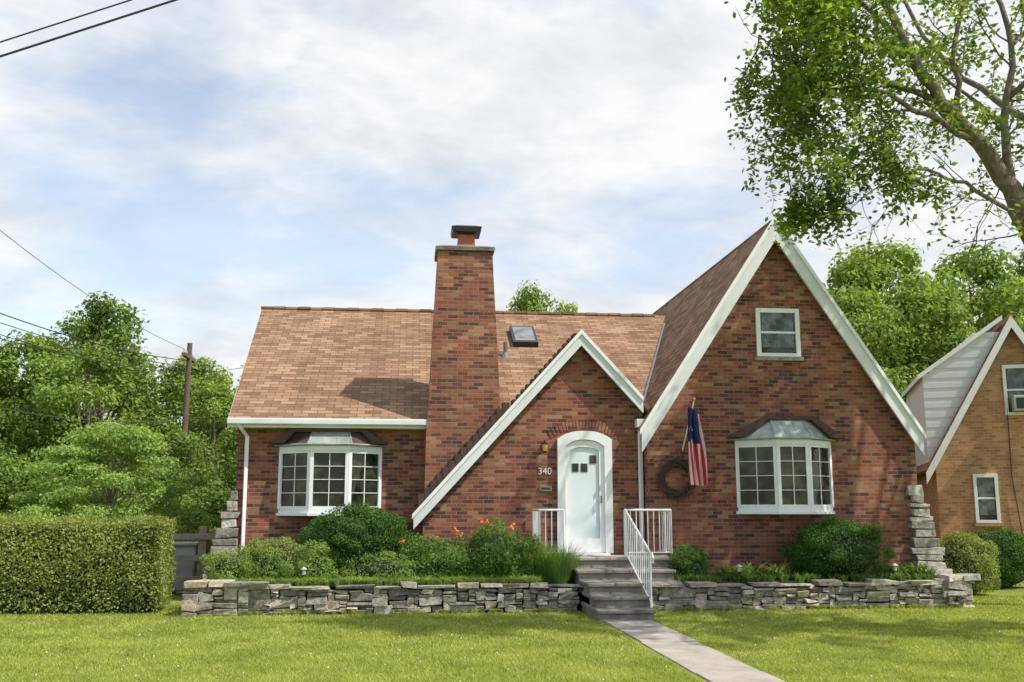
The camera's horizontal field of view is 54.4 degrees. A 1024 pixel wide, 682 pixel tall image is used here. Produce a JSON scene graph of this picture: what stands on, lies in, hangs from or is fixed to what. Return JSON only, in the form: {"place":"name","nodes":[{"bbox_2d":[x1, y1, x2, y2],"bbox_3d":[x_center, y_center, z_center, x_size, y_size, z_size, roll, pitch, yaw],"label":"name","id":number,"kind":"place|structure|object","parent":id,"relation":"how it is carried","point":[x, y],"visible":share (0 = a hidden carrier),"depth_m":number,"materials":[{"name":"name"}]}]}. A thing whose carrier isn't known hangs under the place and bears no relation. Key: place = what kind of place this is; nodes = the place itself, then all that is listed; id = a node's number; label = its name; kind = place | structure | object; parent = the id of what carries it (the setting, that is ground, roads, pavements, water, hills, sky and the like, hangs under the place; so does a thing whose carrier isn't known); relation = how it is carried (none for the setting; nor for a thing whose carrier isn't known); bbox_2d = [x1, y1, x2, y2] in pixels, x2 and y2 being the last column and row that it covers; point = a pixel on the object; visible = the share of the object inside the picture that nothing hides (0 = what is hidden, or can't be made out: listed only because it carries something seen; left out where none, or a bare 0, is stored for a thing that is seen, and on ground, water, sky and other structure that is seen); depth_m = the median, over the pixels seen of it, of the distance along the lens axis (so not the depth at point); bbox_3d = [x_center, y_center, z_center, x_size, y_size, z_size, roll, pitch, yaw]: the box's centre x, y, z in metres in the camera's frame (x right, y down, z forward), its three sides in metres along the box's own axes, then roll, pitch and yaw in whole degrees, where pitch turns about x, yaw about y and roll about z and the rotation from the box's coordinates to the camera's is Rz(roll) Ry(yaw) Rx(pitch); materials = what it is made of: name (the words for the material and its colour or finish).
{"place":"outdoors","nodes":[
{"label":"outdoors","id":0,"kind":"place"},
{"bbox_2d":[424,250,499,486],"bbox_3d":[-1.015,1.446,20.008,1.500,6.460,1.060,1,-10,-6],"label":"chimney","id":1,"kind":"object","parent":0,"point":[464,399],"visible":0.6,"depth_m":19.68,"materials":[{"name":"red brick"}]},
{"bbox_2d":[434,245,494,261],"bbox_3d":[-0.988,-1.798,20.529,1.200,0.110,1.070,1,-10,-6],"label":"chimney cap","id":2,"kind":"object","parent":1,"relation":"on","point":[463,248],"visible":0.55,"depth_m":20.03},
{"bbox_2d":[457,234,474,245],"bbox_3d":[-0.954,-1.999,20.571,0.380,0.320,0.400,1,-10,-6],"label":"flue","id":3,"kind":"object","parent":2,"relation":"on","point":[466,240],"visible":0.57,"depth_m":20.40,"materials":[{"name":"orange ceramic"}]},
{"bbox_2d":[450,225,481,238],"bbox_3d":[-0.954,-2.244,20.617,0.620,0.180,0.630,1,-10,-6],"label":"flue cap","id":4,"kind":"object","parent":3,"relation":"on","point":[457,230],"visible":0.9,"depth_m":20.34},
{"bbox_2d":[0,531,1023,681],"bbox_3d":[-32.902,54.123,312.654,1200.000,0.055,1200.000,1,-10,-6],"label":"lawn","id":5,"kind":"structure","parent":0,"point":[982,640],"depth_m":12.70,"materials":[{"name":"green plant"}]},
{"bbox_2d":[0,512,178,614],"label":"clipped hedge","id":6,"kind":"object","parent":5,"relation":"on","point":[93,565],"visible":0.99,"depth_m":16.66,"materials":[{"name":"green plant"}]},
{"bbox_2d":[9,420,210,541],"bbox_3d":[-9.042,3.644,22.476,4.457,3.748,4.383,1,-10,-6],"label":"japanese maple tree","id":7,"kind":"object","parent":5,"relation":"on","point":[58,498],"visible":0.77,"depth_m":22.07,"materials":[{"name":"green plant"}]},
{"bbox_2d":[171,542,198,592],"bbox_3d":[-6.744,4.680,20.530,0.600,1.048,0.710,1,-10,-6],"label":"trash bin","id":8,"kind":"object","parent":5,"relation":"on","point":[186,568],"visible":0.49,"depth_m":20.28,"materials":[{"name":"grey plastic"}]},
{"bbox_2d":[177,343,195,524],"bbox_3d":[-11.838,3.872,35.824,0.263,7.701,1.800,1,-10,-6],"label":"utility pole","id":9,"kind":"object","parent":5,"relation":"on","point":[187,355],"visible":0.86,"depth_m":36.07,"materials":[{"name":"brown wood"}]},
{"bbox_2d":[0,0,243,422],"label":"power lines","id":10,"kind":"object","parent":9,"relation":"attached to","point":[84,29],"visible":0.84,"depth_m":22.89,"materials":[{"name":"black metal"}]},
{"bbox_2d":[166,526,231,582],"bbox_3d":[-8.131,4.389,19.786,5.000,1.380,0.220,1,-10,-6],"label":"wooden fence","id":11,"kind":"object","parent":5,"relation":"on","point":[203,536],"visible":0.09,"depth_m":19.92,"materials":[{"name":"grey wood"}]},
{"bbox_2d":[234,428,425,576],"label":"wall","id":12,"kind":"structure","parent":5,"relation":"on","point":[403,469],"depth_m":19.43,"materials":[{"name":"red brick"}]},
{"bbox_2d":[237,424,248,551],"bbox_3d":[-5.188,2.944,19.025,0.106,2.781,0.423,-3,-10,16],"label":"downspout","id":13,"kind":"object","parent":12,"relation":"attached to","point":[245,477],"visible":0.83,"depth_m":19.16,"materials":[{"name":"white paint"}]},
{"bbox_2d":[276,513,375,515],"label":"bay sill","id":14,"kind":"structure","parent":12,"relation":"attached to","point":[297,514],"depth_m":18.89,"materials":[{"name":"white paint"}]},
{"bbox_2d":[278,509,373,512],"bbox_3d":[-3.531,3.267,19.137,2.004,0.080,0.492,1,-10,-6],"label":"bay skirt","id":15,"kind":"object","parent":14,"relation":"on","point":[301,510],"visible":0.43,"depth_m":18.91,"materials":[{"name":"white paint"}]},
{"bbox_2d":[277,450,381,508],"bbox_3d":[-3.532,2.682,19.245,1.994,1.110,0.513,1,-10,-6],"label":"bay frame","id":16,"kind":"object","parent":15,"relation":"on","point":[348,479],"visible":0.91,"depth_m":19.09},
{"bbox_2d":[270,428,386,444],"bbox_3d":[-3.583,1.860,19.485,2.260,0.310,0.219,1,-10,-6],"label":"bay hood","id":17,"kind":"object","parent":16,"relation":"attached to","point":[285,437],"visible":0.89,"depth_m":19.39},
{"bbox_2d":[281,453,377,505],"bbox_3d":[-3.533,2.683,19.252,1.850,1.110,0.446,1,-10,-6],"label":"bay glass","id":18,"kind":"object","parent":16,"relation":"in","point":[321,465],"visible":0.83,"depth_m":19.14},
{"bbox_2d":[279,445,381,451],"bbox_3d":[-3.530,2.087,19.325,2.040,0.090,0.510,1,-10,-6],"label":"bay head","id":19,"kind":"object","parent":16,"relation":"on","point":[328,447],"visible":0.93,"depth_m":19.15},
{"bbox_2d":[285,432,380,445],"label":"bay metal roof","id":20,"kind":"structure","parent":19,"relation":"on","point":[329,437],"depth_m":19.30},
{"bbox_2d":[275,432,386,446],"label":"bay roof seams","id":21,"kind":"object","parent":16,"relation":"attached to","point":[322,443],"visible":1,"depth_m":19.15,"materials":[{"name":"metal"}]},
{"bbox_2d":[231,424,426,429],"bbox_3d":[-3.549,1.683,19.475,3.760,0.055,0.295,1,-10,-6],"label":"eave board","id":22,"kind":"object","parent":12,"relation":"attached to","point":[331,426],"visible":0.79,"depth_m":19.35,"materials":[{"name":"white paint"}]},
{"bbox_3d":[-0.408,1.851,21.064,3.297,3.611,3.780,1,-10,-6],"label":"entry roof","id":23,"kind":"object","parent":12,"relation":"attached to","visible":0},
{"bbox_2d":[418,402,508,506],"bbox_3d":[-0.928,2.200,19.227,1.740,2.034,0.238,1,-10,-6],"label":"stepped brick edge","id":24,"kind":"object","parent":23,"relation":"on","point":[464,452],"visible":0.71,"depth_m":19.12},
{"bbox_2d":[412,329,581,528],"bbox_3d":[-0.256,1.651,19.133,3.260,3.865,0.095,1,-10,-6],"label":"entry rake","id":25,"kind":"object","parent":23,"relation":"attached to","point":[489,440],"depth_m":19.09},
{"bbox_2d":[511,333,576,404],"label":"rake shingle steps","id":26,"kind":"structure","parent":23,"relation":"on","point":[554,356],"depth_m":19.57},
{"bbox_2d":[581,330,643,412],"bbox_3d":[1.967,0.590,19.545,1.210,1.635,0.095,1,-10,-6],"label":"entry rake","id":27,"kind":"object","parent":23,"relation":"attached to","point":[612,374],"depth_m":19.52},
{"bbox_2d":[0,235,1023,554],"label":"background trees","id":28,"kind":"object","parent":5,"relation":"on","point":[906,337],"visible":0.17,"depth_m":37.44,"materials":[{"name":"green plant"}]},
{"bbox_2d":[422,346,644,555],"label":"entry walls","id":29,"kind":"structure","parent":5,"relation":"on","point":[502,479],"depth_m":19.34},
{"bbox_2d":[547,419,620,437],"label":"door arch bricks","id":30,"kind":"object","parent":29,"relation":"attached to","point":[582,424],"depth_m":19.53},
{"bbox_2d":[557,431,613,552],"bbox_3d":[1.411,2.916,19.283,1.070,2.340,0.120,1,-10,-6],"label":"door frame","id":31,"kind":"object","parent":29,"relation":"attached to","point":[603,440],"visible":0.95,"depth_m":19.26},
{"bbox_2d":[565,440,605,551],"bbox_3d":[1.411,3.000,19.267,0.780,2.150,0.027,1,-10,-6],"label":"storm door frame","id":32,"kind":"object","parent":31,"relation":"attached to","point":[585,443],"visible":0.98,"depth_m":19.30,"materials":[{"name":"white paint"}]},
{"bbox_2d":[570,447,599,537],"bbox_3d":[1.403,3.016,19.302,0.740,2.150,0.023,1,-10,-6],"label":"door panel","id":33,"kind":"structure","parent":32,"relation":"in","point":[585,509],"depth_m":19.29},
{"bbox_2d":[572,455,595,471],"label":"door lites","id":34,"kind":"object","parent":33,"relation":"in","point":[575,467],"depth_m":19.37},
{"bbox_2d":[566,538,604,552],"bbox_3d":[1.412,3.926,19.110,0.760,0.270,0.030,1,-10,-6],"label":"kick plate","id":35,"kind":"object","parent":32,"relation":"attached to","point":[595,545],"visible":0.86,"depth_m":19.10,"materials":[{"name":"white paint"}]},
{"bbox_2d":[638,431,644,551],"bbox_3d":[2.509,2.811,19.332,0.107,2.543,0.209,1,-10,-6],"label":"entry downspout","id":36,"kind":"object","parent":29,"relation":"attached to","point":[640,476],"visible":0.6,"depth_m":19.37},
{"bbox_2d":[202,485,951,578],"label":"limestone quoins","id":37,"kind":"object","parent":5,"relation":"on","point":[923,526],"visible":0.71,"depth_m":19.39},
{"bbox_2d":[180,573,980,616],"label":"stones","id":38,"kind":"object","parent":5,"relation":"on","point":[208,597],"visible":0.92,"depth_m":16.94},
{"bbox_2d":[202,603,960,615],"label":"wall edge weeds","id":39,"kind":"object","parent":5,"relation":"on","point":[772,607],"depth_m":16.88,"materials":[{"name":"green plant"}]},
{"bbox_2d":[279,585,910,612],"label":"backfill","id":40,"kind":"structure","parent":5,"relation":"on","point":[441,604],"depth_m":17.07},
{"bbox_2d":[545,555,675,620],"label":"front steps","id":41,"kind":"structure","parent":5,"relation":"on","point":[612,589],"depth_m":16.82,"materials":[{"name":"concrete"}]},
{"bbox_2d":[532,509,564,554],"bbox_3d":[0.507,3.557,18.479,0.438,0.870,1.040,6,-11,-32],"label":"iron railing","id":42,"kind":"object","parent":41,"relation":"on","point":[536,523],"visible":0.63,"depth_m":18.19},
{"bbox_2d":[623,509,672,607],"bbox_3d":[2.309,3.746,17.571,0.847,1.558,3.496,-3,-10,15],"label":"iron railing","id":43,"kind":"object","parent":41,"relation":"on","point":[637,532],"visible":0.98,"depth_m":17.93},
{"bbox_2d":[330,577,923,588],"bbox_3d":[1.272,4.649,18.489,13.250,0.440,2.260,1,-10,-6],"label":"planting bed","id":44,"kind":"object","parent":5,"relation":"on","point":[778,581],"visible":0.02,"depth_m":17.79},
{"bbox_2d":[199,543,257,579],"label":"spirea shrub","id":45,"kind":"object","parent":44,"relation":"on","point":[227,567],"visible":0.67,"depth_m":17.03,"materials":[{"name":"green plant"}]},
{"bbox_2d":[236,535,302,578],"bbox_3d":[-4.251,3.817,17.308,1.240,0.857,0.894,1,-10,-6],"label":"spirea shrub","id":46,"kind":"object","parent":44,"relation":"on","point":[269,562],"visible":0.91,"depth_m":17.10,"materials":[{"name":"green plant"}]},
{"bbox_2d":[292,539,343,578],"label":"spirea shrub","id":47,"kind":"object","parent":44,"relation":"on","point":[313,564],"visible":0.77,"depth_m":17.29,"materials":[{"name":"green plant"}]},
{"bbox_2d":[315,542,351,576],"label":"spirea shrub","id":48,"kind":"object","parent":44,"relation":"on","point":[332,554],"visible":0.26,"depth_m":17.58,"materials":[{"name":"green plant"}]},
{"bbox_2d":[296,501,414,573],"bbox_3d":[-2.831,3.613,18.239,1.887,1.335,1.788,-5,-11,26],"label":"boxwood shrub","id":49,"kind":"object","parent":44,"relation":"on","point":[356,531],"visible":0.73,"depth_m":17.77,"materials":[{"name":"green plant"}]},
{"bbox_2d":[207,569,542,586],"bbox_3d":[-2.368,4.189,17.872,5.857,0.283,2.373,1,-10,-6],"label":"ground cover","id":50,"kind":"object","parent":44,"relation":"on","point":[300,579],"visible":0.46,"depth_m":17.00,"materials":[{"name":"green plant"}]},
{"bbox_2d":[340,550,418,578],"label":"spirea shrub","id":51,"kind":"object","parent":44,"relation":"on","point":[387,565],"visible":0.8,"depth_m":17.31,"materials":[{"name":"green plant"}]},
{"bbox_2d":[394,533,448,567],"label":"perennial shrub","id":52,"kind":"object","parent":44,"relation":"on","point":[406,553],"visible":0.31,"depth_m":17.98,"materials":[{"name":"green plant"}]},
{"bbox_2d":[405,535,491,576],"bbox_3d":[-1.182,3.945,17.821,1.706,0.952,1.318,1,-10,-6],"label":"perennial shrub","id":53,"kind":"object","parent":44,"relation":"on","point":[447,561],"visible":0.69,"depth_m":17.54,"materials":[{"name":"green plant"}]},
{"bbox_2d":[399,517,542,580],"bbox_3d":[-0.594,3.746,17.890,2.910,1.142,0.982,1,-10,-6],"label":"daylily plant","id":54,"kind":"object","parent":44,"relation":"on","point":[455,529],"visible":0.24,"depth_m":17.75,"materials":[{"name":"green plant"}]},
{"bbox_2d":[450,517,544,577],"bbox_3d":[-0.234,3.810,17.879,1.757,1.313,1.287,1,-10,-6],"label":"perennial shrub","id":55,"kind":"object","parent":44,"relation":"on","point":[490,545],"visible":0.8,"depth_m":17.59,"materials":[{"name":"green plant"}]},
{"bbox_2d":[486,535,544,581],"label":"perennial shrub","id":56,"kind":"object","parent":44,"relation":"on","point":[532,544],"visible":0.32,"depth_m":17.74,"materials":[{"name":"green plant"}]},
{"bbox_2d":[511,539,592,583],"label":"ornamental grass","id":57,"kind":"object","parent":44,"relation":"on","point":[557,567],"depth_m":17.57,"materials":[{"name":"green plant"}]},
{"bbox_2d":[666,542,710,575],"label":"round shrub","id":58,"kind":"object","parent":44,"relation":"on","point":[688,562],"visible":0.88,"depth_m":18.09,"materials":[{"name":"green plant"}]},
{"bbox_2d":[674,559,940,582],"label":"hosta plants","id":59,"kind":"object","parent":44,"relation":"on","point":[749,573],"visible":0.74,"depth_m":18.10,"materials":[{"name":"green plant"}]},
{"bbox_2d":[780,515,895,575],"bbox_3d":[6.068,3.826,18.619,2.050,1.137,1.778,1,-10,-6],"label":"boxwood shrub","id":60,"kind":"object","parent":44,"relation":"on","point":[834,545],"visible":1,"depth_m":18.19,"materials":[{"name":"green plant"}]},
{"bbox_2d":[604,620,784,681],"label":"concrete walkway","id":61,"kind":"structure","parent":5,"relation":"on","point":[708,664],"depth_m":11.92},
{"bbox_2d":[724,0,1023,289],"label":"shade tree","id":62,"kind":"object","parent":5,"relation":"on","point":[795,90],"visible":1,"depth_m":13.90,"materials":[{"name":"green plant"}]},
{"bbox_2d":[922,530,1001,593],"bbox_3d":[9.220,4.544,20.459,1.618,1.291,1.493,1,-10,-6],"label":"rounded shrub","id":63,"kind":"object","parent":5,"relation":"on","point":[966,553],"visible":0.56,"depth_m":20.10,"materials":[{"name":"green plant"}]},
{"bbox_2d":[917,329,1023,580],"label":"walls","id":64,"kind":"structure","parent":5,"relation":"on","point":[979,443],"depth_m":24.84,"materials":[{"name":"orange brick"}]},
{"bbox_2d":[916,315,1012,475],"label":"roof","id":65,"kind":"structure","parent":64,"relation":"attached to","point":[921,469],"depth_m":24.96,"materials":[{"name":"beige"}]},
{"bbox_2d":[906,332,998,466],"bbox_3d":[12.003,1.758,27.130,1.913,3.248,4.380,-3,-10,16],"label":"dormer siding","id":66,"kind":"object","parent":65,"relation":"on","point":[936,395],"visible":0.84,"depth_m":25.20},
{"bbox_2d":[901,315,1001,396],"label":"dormer roof","id":67,"kind":"structure","parent":66,"relation":"on","point":[990,326],"depth_m":25.27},
{"bbox_2d":[926,316,1010,483],"bbox_3d":[11.418,1.472,24.890,2.210,4.180,0.040,-3,-10,16],"label":"rake","id":68,"kind":"object","parent":65,"relation":"attached to","point":[968,400],"visible":1,"depth_m":24.87,"materials":[{"name":"white paint"}]},
{"bbox_2d":[972,474,1000,522],"bbox_3d":[11.731,3.889,24.610,0.559,1.200,0.070,-3,-10,16],"label":"window frame","id":69,"kind":"object","parent":64,"relation":"attached to","point":[976,497],"visible":1,"depth_m":24.58,"materials":[{"name":"white paint"}]},
{"bbox_2d":[977,477,995,514],"bbox_3d":[11.731,3.839,24.618,0.353,0.918,0.004,-3,-10,16],"label":"window curtain","id":70,"kind":"object","parent":69,"relation":"hanging from","point":[986,489],"depth_m":24.62,"materials":[{"name":"grey fabric"}]},
{"bbox_2d":[978,499,996,519],"bbox_3d":[11.736,4.164,24.582,0.404,0.506,0.033,-3,-10,16],"label":"window glass","id":71,"kind":"object","parent":69,"relation":"attached to","point":[987,517],"visible":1,"depth_m":24.54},
{"bbox_2d":[974,523,1003,525],"bbox_3d":[11.724,4.519,24.480,0.645,0.075,0.120,-3,-10,16],"label":"window sill","id":72,"kind":"structure","parent":64,"relation":"attached to","point":[987,524],"depth_m":24.43,"materials":[{"name":"orange brick"}]},
{"bbox_2d":[991,314,1023,341],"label":"roof","id":73,"kind":"structure","parent":64,"relation":"attached to","point":[1005,318],"depth_m":25.23,"materials":[{"name":"beige"}]},
{"bbox_2d":[1010,315,1023,343],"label":"rake","id":74,"kind":"object","parent":73,"relation":"attached to","point":[1015,327],"visible":1,"depth_m":24.82,"materials":[{"name":"white paint"}]},
{"bbox_2d":[1001,364,1023,414],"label":"window frame","id":75,"kind":"object","parent":64,"relation":"attached to","point":[1005,389],"visible":1,"depth_m":24.84,"materials":[{"name":"white paint"}]},
{"bbox_2d":[1006,368,1023,407],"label":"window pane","id":76,"kind":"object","parent":75,"relation":"hanging from","point":[1015,378],"depth_m":24.84,"materials":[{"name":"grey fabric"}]},
{"bbox_2d":[1011,395,1023,411],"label":"window air conditioner","id":77,"kind":"object","parent":75,"relation":"attached to","point":[1013,403],"depth_m":24.45,"materials":[{"name":"grey plastic"}]},
{"bbox_2d":[1016,397,1023,408],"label":"air conditioner grille","id":78,"kind":"object","parent":77,"relation":"attached to","point":[1019,402],"visible":1,"depth_m":24.41,"materials":[{"name":"black metal"}]},
{"bbox_2d":[1007,410,1022,534],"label":"cable","id":79,"kind":"object","parent":64,"relation":"attached to","point":[1011,472],"visible":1,"depth_m":24.51,"materials":[{"name":"black metal"}]},
{"bbox_2d":[954,525,1023,587],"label":"rounded shrub","id":80,"kind":"object","parent":5,"relation":"on","point":[1010,557],"visible":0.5,"depth_m":21.77,"materials":[{"name":"green plant"}]},
{"bbox_2d":[0,0,1023,424],"label":"sky","id":81,"kind":"structure","parent":0,"point":[200,166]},
{"bbox_2d":[761,313,793,347],"bbox_3d":[5.323,-0.218,19.949,0.660,0.698,0.004,1,-10,-6],"label":"gable window curtain","id":82,"kind":"object","parent":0,"point":[782,322],"visible":1,"depth_m":19.95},
{"bbox_2d":[643,243,921,576],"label":"wing walls","id":83,"kind":"structure","parent":0,"point":[731,385],"depth_m":19.65,"materials":[{"name":"red brick"}]},
{"bbox_2d":[655,454,695,500],"bbox_3d":[3.162,2.655,19.174,0.908,0.944,0.104,1,-10,-6],"label":"grapevine wreath","id":84,"kind":"object","parent":83,"relation":"attached to","point":[667,467],"visible":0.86,"depth_m":19.15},
{"bbox_2d":[682,397,706,485],"bbox_3d":[3.438,1.935,19.097,0.567,1.670,0.321,-7,-12,37],"label":"american flag","id":85,"kind":"object","parent":83,"relation":"attached to","point":[697,464],"visible":1,"depth_m":18.98,"materials":[{"name":"multicoloured fabric"}]},
{"bbox_2d":[636,223,769,430],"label":"gable roof","id":86,"kind":"structure","parent":83,"relation":"on","point":[689,311],"depth_m":21.72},
{"bbox_2d":[640,217,775,451],"bbox_3d":[3.888,-0.205,19.625,2.880,4.790,0.095,1,-10,-6],"label":"gable rake","id":87,"kind":"object","parent":83,"relation":"attached to","point":[697,354],"depth_m":19.59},
{"bbox_2d":[653,220,771,313],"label":"roof ridge","id":88,"kind":"structure","parent":83,"relation":"attached to","point":[747,239],"depth_m":23.59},
{"bbox_2d":[644,322,665,399],"bbox_3d":[3.291,0.500,23.096,0.052,2.863,5.360,-2,-10,14],"label":"valley flashing","id":89,"kind":"object","parent":88,"relation":"attached to","point":[649,378],"visible":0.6,"depth_m":23.09,"materials":[{"name":"metal"}]},
{"bbox_2d":[752,299,800,308],"bbox_3d":[5.323,-0.744,20.054,1.004,0.185,0.016,1,-10,-6],"label":"window lintel","id":90,"kind":"structure","parent":83,"relation":"attached to","point":[766,303],"depth_m":20.05,"materials":[{"name":"red brick"}]},
{"bbox_2d":[755,308,800,356],"bbox_3d":[5.323,-0.168,19.941,0.900,0.980,0.070,1,-10,-6],"label":"gable window frame","id":91,"kind":"object","parent":83,"relation":"attached to","point":[758,311],"visible":1,"depth_m":19.91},
{"bbox_2d":[761,333,795,352],"bbox_3d":[5.321,0.052,19.923,0.720,0.396,0.032,1,-10,-6],"label":"gable window glass","id":92,"kind":"object","parent":91,"relation":"in","point":[777,350],"visible":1,"depth_m":19.89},
{"bbox_2d":[754,356,803,360],"bbox_3d":[5.324,0.355,19.838,1.000,0.075,0.080,1,-10,-6],"label":"gable window sill","id":93,"kind":"structure","parent":83,"relation":"attached to","point":[760,358],"depth_m":19.81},
{"bbox_2d":[736,511,834,513],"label":"bay sill","id":94,"kind":"structure","parent":83,"relation":"attached to","point":[767,512],"depth_m":19.02,"materials":[{"name":"white paint"}]},
{"bbox_2d":[738,507,832,511],"bbox_3d":[5.355,3.240,19.158,1.964,0.080,0.492,1,-10,-6],"label":"bay skirt","id":95,"kind":"object","parent":94,"relation":"on","point":[790,509],"visible":1,"depth_m":18.97,"materials":[{"name":"white paint"}]},
{"bbox_2d":[735,444,833,506],"bbox_3d":[5.354,2.610,19.274,1.954,1.200,0.513,1,-10,-6],"label":"bay frame","id":96,"kind":"object","parent":95,"relation":"on","point":[777,475],"visible":1,"depth_m":19.12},
{"bbox_2d":[730,420,834,440],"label":"bay roof seams","id":97,"kind":"object","parent":96,"relation":"on","point":[799,437],"visible":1,"depth_m":19.20,"materials":[{"name":"metal"}]},
{"bbox_2d":[735,439,830,445],"bbox_3d":[5.356,1.971,19.361,2.000,0.090,0.510,1,-10,-6],"label":"bay head","id":98,"kind":"object","parent":96,"relation":"attached to","point":[782,441],"visible":0.93,"depth_m":19.19},
{"bbox_2d":[739,447,829,504],"bbox_3d":[5.353,2.611,19.281,1.810,1.200,0.447,1,-10,-6],"label":"bay glass","id":99,"kind":"object","parent":96,"relation":"in","point":[766,490],"visible":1,"depth_m":19.17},
{"bbox_2d":[727,415,844,438],"bbox_3d":[5.362,1.686,19.537,2.340,0.430,0.219,1,-10,-6],"label":"bay hood","id":100,"kind":"object","parent":96,"relation":"attached to","point":[827,430],"visible":0.96,"depth_m":19.47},
{"bbox_2d":[742,420,830,439],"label":"bay metal roof","id":101,"kind":"structure","parent":96,"relation":"on","point":[764,429],"depth_m":19.33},
{"bbox_2d":[775,217,925,455],"bbox_3d":[6.753,-0.137,19.915,2.880,4.830,0.095,1,-10,-6],"label":"gable rake","id":102,"kind":"object","parent":83,"relation":"attached to","point":[855,347],"depth_m":19.88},
{"bbox_3d":[-1.357,1.415,28.609,10.730,3.438,5.964,1,-10,-6],"label":"back of the main roof","id":103,"kind":"object","parent":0,"visible":0},
{"bbox_2d":[229,309,666,418],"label":"roof front","id":104,"kind":"structure","parent":103,"relation":"attached to","point":[329,364],"depth_m":22.67,"materials":[{"name":"beige"}]},
{"bbox_2d":[227,418,426,425],"bbox_3d":[-3.535,1.563,19.259,3.860,0.120,0.110,1,-10,-6],"label":"gutter","id":105,"kind":"object","parent":104,"relation":"attached to","point":[321,421],"visible":1,"depth_m":19.20,"materials":[{"name":"paint"}]},
{"bbox_2d":[261,306,654,316],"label":"ridge caps","id":106,"kind":"object","parent":104,"relation":"on","point":[431,310],"visible":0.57,"depth_m":25.74,"materials":[{"name":"beige"}]},
{"bbox_2d":[509,326,538,346],"bbox_3d":[0.279,-0.115,24.225,0.600,0.676,1.062,1,-10,-6],"label":"skylight frame","id":107,"kind":"object","parent":104,"relation":"on","point":[515,343],"visible":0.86,"depth_m":23.72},
{"bbox_2d":[512,327,535,340],"bbox_3d":[0.283,-0.176,24.203,0.480,0.490,0.847,1,-10,-6],"label":"skylight glass","id":108,"kind":"object","parent":107,"relation":"in","point":[523,334],"visible":1,"depth_m":24.16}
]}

